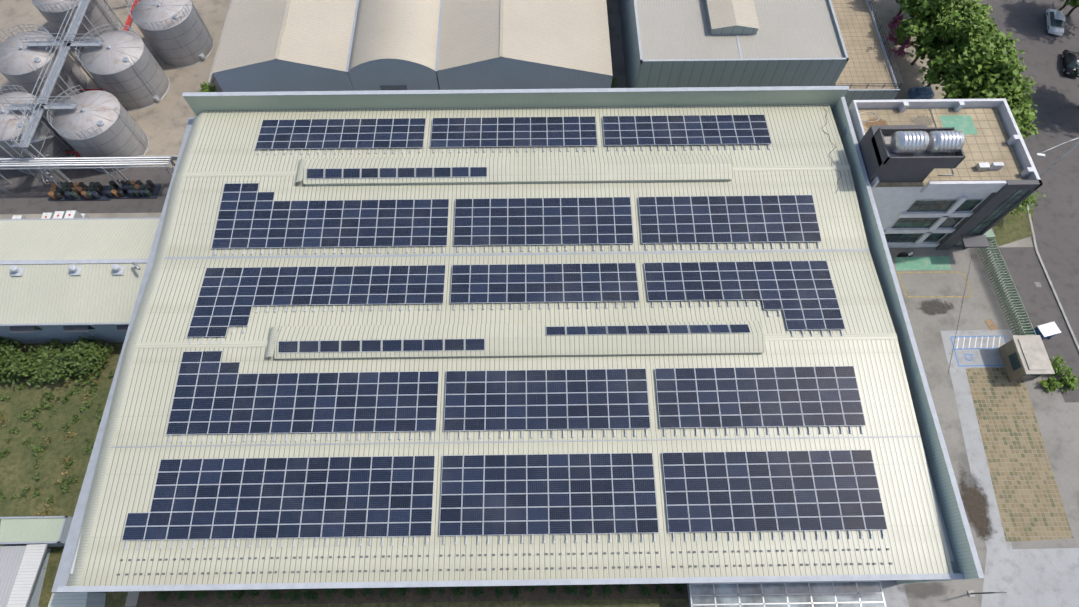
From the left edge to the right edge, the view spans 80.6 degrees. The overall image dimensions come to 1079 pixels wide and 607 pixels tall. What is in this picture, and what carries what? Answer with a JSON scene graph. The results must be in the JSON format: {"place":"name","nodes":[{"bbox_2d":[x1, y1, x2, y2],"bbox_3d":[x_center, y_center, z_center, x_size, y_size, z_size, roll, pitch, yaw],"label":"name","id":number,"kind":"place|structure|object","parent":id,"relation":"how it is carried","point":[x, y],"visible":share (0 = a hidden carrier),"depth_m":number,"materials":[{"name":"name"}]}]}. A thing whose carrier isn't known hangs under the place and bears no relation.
{"place":"outdoors","nodes":[
{"label":"outdoors","id":0,"kind":"place"},
{"bbox_2d":[0,0,1078,606],"bbox_3d":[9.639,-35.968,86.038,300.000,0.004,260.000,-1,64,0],"label":"ground patches","id":1,"kind":"object","parent":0,"point":[162,122],"visible":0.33,"depth_m":68.42,"materials":[{"name":"concrete"}]},
{"bbox_2d":[0,85,73,173],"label":"storage tank","id":2,"kind":"object","parent":1,"relation":"on","point":[55,146],"visible":0.65,"depth_m":73.17,"materials":[{"name":"metal"}]},
{"bbox_2d":[0,24,87,110],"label":"storage tank","id":3,"kind":"object","parent":1,"relation":"on","point":[21,64],"visible":0.6,"depth_m":76.64,"materials":[{"name":"metal"}]},
{"bbox_2d":[12,210,89,218],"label":"ibc totes","id":4,"kind":"object","parent":1,"relation":"on","point":[66,214],"visible":0.27,"depth_m":71.31,"materials":[{"name":"plastic"}]},
{"bbox_2d":[0,516,105,606],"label":"sheds","id":5,"kind":"object","parent":1,"relation":"on","point":[25,554],"visible":0.96,"depth_m":54.94,"materials":[{"name":"metal"}]},
{"bbox_2d":[0,371,113,568],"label":"grass tufts","id":6,"kind":"object","parent":1,"relation":"on","point":[36,448],"visible":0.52,"depth_m":62.52,"materials":[{"name":"green plant"}]},
{"bbox_2d":[0,335,115,387],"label":"hedge shrubs","id":7,"kind":"object","parent":1,"relation":"on","point":[81,356],"visible":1,"depth_m":64.00,"materials":[{"name":"green plant"}]},
{"bbox_2d":[0,0,138,184],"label":"conveyor gantry","id":8,"kind":"object","parent":1,"relation":"on","point":[42,104],"visible":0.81,"depth_m":73.94,"materials":[{"name":"metal"}]},
{"bbox_2d":[31,0,119,49],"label":"storage tank","id":9,"kind":"object","parent":1,"relation":"on","point":[53,12],"visible":0.58,"depth_m":81.89,"materials":[{"name":"metal"}]},
{"bbox_2d":[0,217,159,343],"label":"building","id":10,"kind":"structure","parent":1,"relation":"on","point":[66,280],"depth_m":62.72,"materials":[{"name":"beige metal"}]},
{"bbox_2d":[0,156,175,193],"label":"pipe bridge","id":11,"kind":"structure","parent":1,"relation":"on","point":[55,162],"depth_m":71.04,"materials":[{"name":"metal"}]},
{"bbox_2d":[47,85,148,172],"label":"storage tank","id":12,"kind":"object","parent":1,"relation":"on","point":[97,123],"visible":0.77,"depth_m":72.62,"materials":[{"name":"metal"}]},
{"bbox_2d":[48,180,160,200],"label":"barrels","id":13,"kind":"object","parent":1,"relation":"on","point":[98,191],"visible":0.98,"depth_m":74.33,"materials":[{"name":"metal"}]},
{"bbox_2d":[0,0,232,159],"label":"bund wall","id":14,"kind":"structure","parent":1,"relation":"on","point":[210,81],"depth_m":82.52,"materials":[{"name":"concrete"}]},
{"bbox_2d":[75,23,169,109],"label":"storage tank","id":15,"kind":"object","parent":1,"relation":"on","point":[124,68],"visible":0.92,"depth_m":77.08,"materials":[{"name":"metal"}]},
{"bbox_2d":[128,0,213,67],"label":"storage tank","id":16,"kind":"object","parent":1,"relation":"on","point":[176,33],"visible":1,"depth_m":80.06,"materials":[{"name":"metal"}]},
{"bbox_2d":[212,0,612,91],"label":"warehouses","id":17,"kind":"structure","parent":1,"relation":"on","point":[352,41],"depth_m":74.61,"materials":[{"name":"grey metal"}]},
{"bbox_2d":[51,86,983,592],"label":"factory","id":18,"kind":"structure","parent":1,"relation":"on","point":[815,150],"depth_m":54.15,"materials":[{"name":"beige metal"}]},
{"bbox_2d":[116,122,891,575],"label":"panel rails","id":19,"kind":"object","parent":18,"relation":"on","point":[500,436],"visible":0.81,"depth_m":51.47,"materials":[{"name":"metal"}]},
{"bbox_2d":[122,114,887,539],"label":"solar panels","id":20,"kind":"object","parent":19,"relation":"on","point":[494,504],"visible":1,"depth_m":53.05,"materials":[{"name":"glass"}]},
{"bbox_2d":[265,155,765,358],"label":"roof monitors","id":21,"kind":"object","parent":18,"relation":"on","point":[525,339],"visible":0.92,"depth_m":54.91,"materials":[{"name":"beige metal"}]},
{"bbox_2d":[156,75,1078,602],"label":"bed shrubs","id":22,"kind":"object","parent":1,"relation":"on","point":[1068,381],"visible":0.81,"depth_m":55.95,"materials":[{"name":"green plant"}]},
{"bbox_2d":[618,0,848,87],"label":"grey building","id":23,"kind":"structure","parent":1,"relation":"on","point":[716,43],"depth_m":73.67,"materials":[{"name":"grey metal"}]},
{"bbox_2d":[689,581,885,606],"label":"glass canopy","id":24,"kind":"object","parent":1,"relation":"on","point":[820,594],"visible":0.98,"depth_m":53.38,"materials":[{"name":"glass"}]},
{"bbox_2d":[831,0,901,107],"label":"terrace building","id":25,"kind":"structure","parent":1,"relation":"on","point":[867,73],"depth_m":78.98,"materials":[{"name":"tile"}]},
{"bbox_2d":[884,13,913,58],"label":"flower shrubs","id":26,"kind":"object","parent":1,"relation":"on","point":[894,24],"visible":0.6,"depth_m":83.81,"materials":[{"name":"purple plant"}]},
{"bbox_2d":[897,250,913,256],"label":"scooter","id":27,"kind":"object","parent":1,"relation":"on","point":[902,254],"visible":0.96,"depth_m":70.74,"materials":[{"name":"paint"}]},
{"bbox_2d":[895,0,928,15],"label":"street tree","id":28,"kind":"object","parent":1,"relation":"on","point":[900,2],"visible":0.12,"depth_m":81.91,"materials":[{"name":"green plant"}]},
{"bbox_2d":[907,86,934,98],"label":"car","id":29,"kind":"object","parent":1,"relation":"on","point":[924,92],"visible":0.92,"depth_m":80.59,"materials":[{"name":"blue metal"}]},
{"bbox_2d":[893,0,993,64],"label":"street tree","id":30,"kind":"object","parent":1,"relation":"on","point":[925,20],"visible":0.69,"depth_m":76.10,"materials":[{"name":"green plant"}]},
{"bbox_2d":[848,98,1042,249],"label":"office building","id":31,"kind":"structure","parent":1,"relation":"on","point":[978,186],"depth_m":64.03,"materials":[{"name":"concrete"}]},
{"bbox_2d":[889,130,964,156],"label":"water tanks","id":32,"kind":"object","parent":31,"relation":"on","point":[914,142],"visible":0.98,"depth_m":57.80,"materials":[{"name":"silver metal"}]},
{"bbox_2d":[909,4,1007,85],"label":"street tree","id":33,"kind":"object","parent":1,"relation":"on","point":[928,50],"visible":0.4,"depth_m":73.81,"materials":[{"name":"green plant"}]},
{"bbox_2d":[919,19,1024,98],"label":"street tree","id":34,"kind":"object","parent":1,"relation":"on","point":[975,58],"visible":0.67,"depth_m":72.21,"materials":[{"name":"green plant"}]},
{"bbox_2d":[945,57,1037,108],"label":"street tree","id":35,"kind":"object","parent":1,"relation":"on","point":[1011,65],"visible":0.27,"depth_m":70.64,"materials":[{"name":"green plant"}]},
{"bbox_2d":[963,76,1044,140],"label":"street tree","id":36,"kind":"object","parent":1,"relation":"on","point":[1023,113],"visible":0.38,"depth_m":70.66,"materials":[{"name":"green plant"}]},
{"bbox_2d":[976,229,1035,334],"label":"accordion gate","id":37,"kind":"structure","parent":1,"relation":"on","point":[989,234],"depth_m":68.38,"materials":[{"name":"green metal"}]},
{"bbox_2d":[1006,191,1045,221],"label":"tree","id":38,"kind":"object","parent":1,"relation":"on","point":[1025,202],"visible":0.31,"depth_m":70.23,"materials":[{"name":"green plant"}]},
{"bbox_2d":[1045,8,1065,35],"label":"silver sedan","id":39,"kind":"object","parent":1,"relation":"on","point":[1056,24],"visible":1,"depth_m":85.77,"materials":[{"name":"paint"}]},
{"bbox_2d":[1037,137,1078,176],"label":"street lamp","id":40,"kind":"object","parent":1,"relation":"on","point":[1043,155],"visible":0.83,"depth_m":70.63,"materials":[{"name":"metal"}]},
{"bbox_2d":[1058,0,1078,9],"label":"street tree","id":41,"kind":"object","parent":1,"relation":"on","point":[1073,3],"visible":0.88,"depth_m":83.78,"materials":[{"name":"green plant"}]},
{"bbox_2d":[1061,49,1078,77],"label":"dark hatchback","id":42,"kind":"object","parent":1,"relation":"on","point":[1070,59],"visible":0.98,"depth_m":82.57,"materials":[{"name":"paint"}]},
{"bbox_2d":[1067,5,1078,16],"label":"roadside tree","id":43,"kind":"object","parent":1,"relation":"on","point":[1071,11],"visible":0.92,"depth_m":87.01,"materials":[{"name":"green plant"}]},
{"bbox_2d":[1071,65,1078,106],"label":"roadside tree","id":44,"kind":"object","parent":1,"relation":"on","point":[1075,71],"visible":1,"depth_m":78.23,"materials":[{"name":"green plant"}]},
{"bbox_2d":[895,204,1078,606],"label":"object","id":45,"kind":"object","parent":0,"point":[1009,463],"visible":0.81,"depth_m":62.62,"materials":[{"name":"grey concrete"}]},
{"bbox_2d":[958,462,992,539],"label":"puddle water","id":46,"kind":"structure","parent":45,"relation":"on","point":[974,499],"depth_m":59.65,"materials":[{"name":"liquid"}]},
{"bbox_2d":[998,335,1054,380],"bbox_3d":[49.074,5.621,64.448,2.811,2.850,4.107,-1,64,0],"label":"guard booth","id":47,"kind":"object","parent":45,"relation":"on","point":[1024,357],"visible":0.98,"depth_m":63.60,"materials":[{"name":"beige concrete"}]},
{"bbox_2d":[1031,321,1060,339],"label":"sign panel","id":48,"kind":"object","parent":45,"relation":"on","point":[1048,330],"visible":0.73,"depth_m":66.06,"materials":[{"name":"white metal"}]},
{"bbox_2d":[967,590,1006,596],"bbox_3d":[38.199,24.812,54.552,1.000,4.040,0.500,-1,64,0],"label":"yard lamp post","id":49,"kind":"object","parent":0,"point":[971,593],"visible":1,"depth_m":55.56,"materials":[{"name":"grey metal"}]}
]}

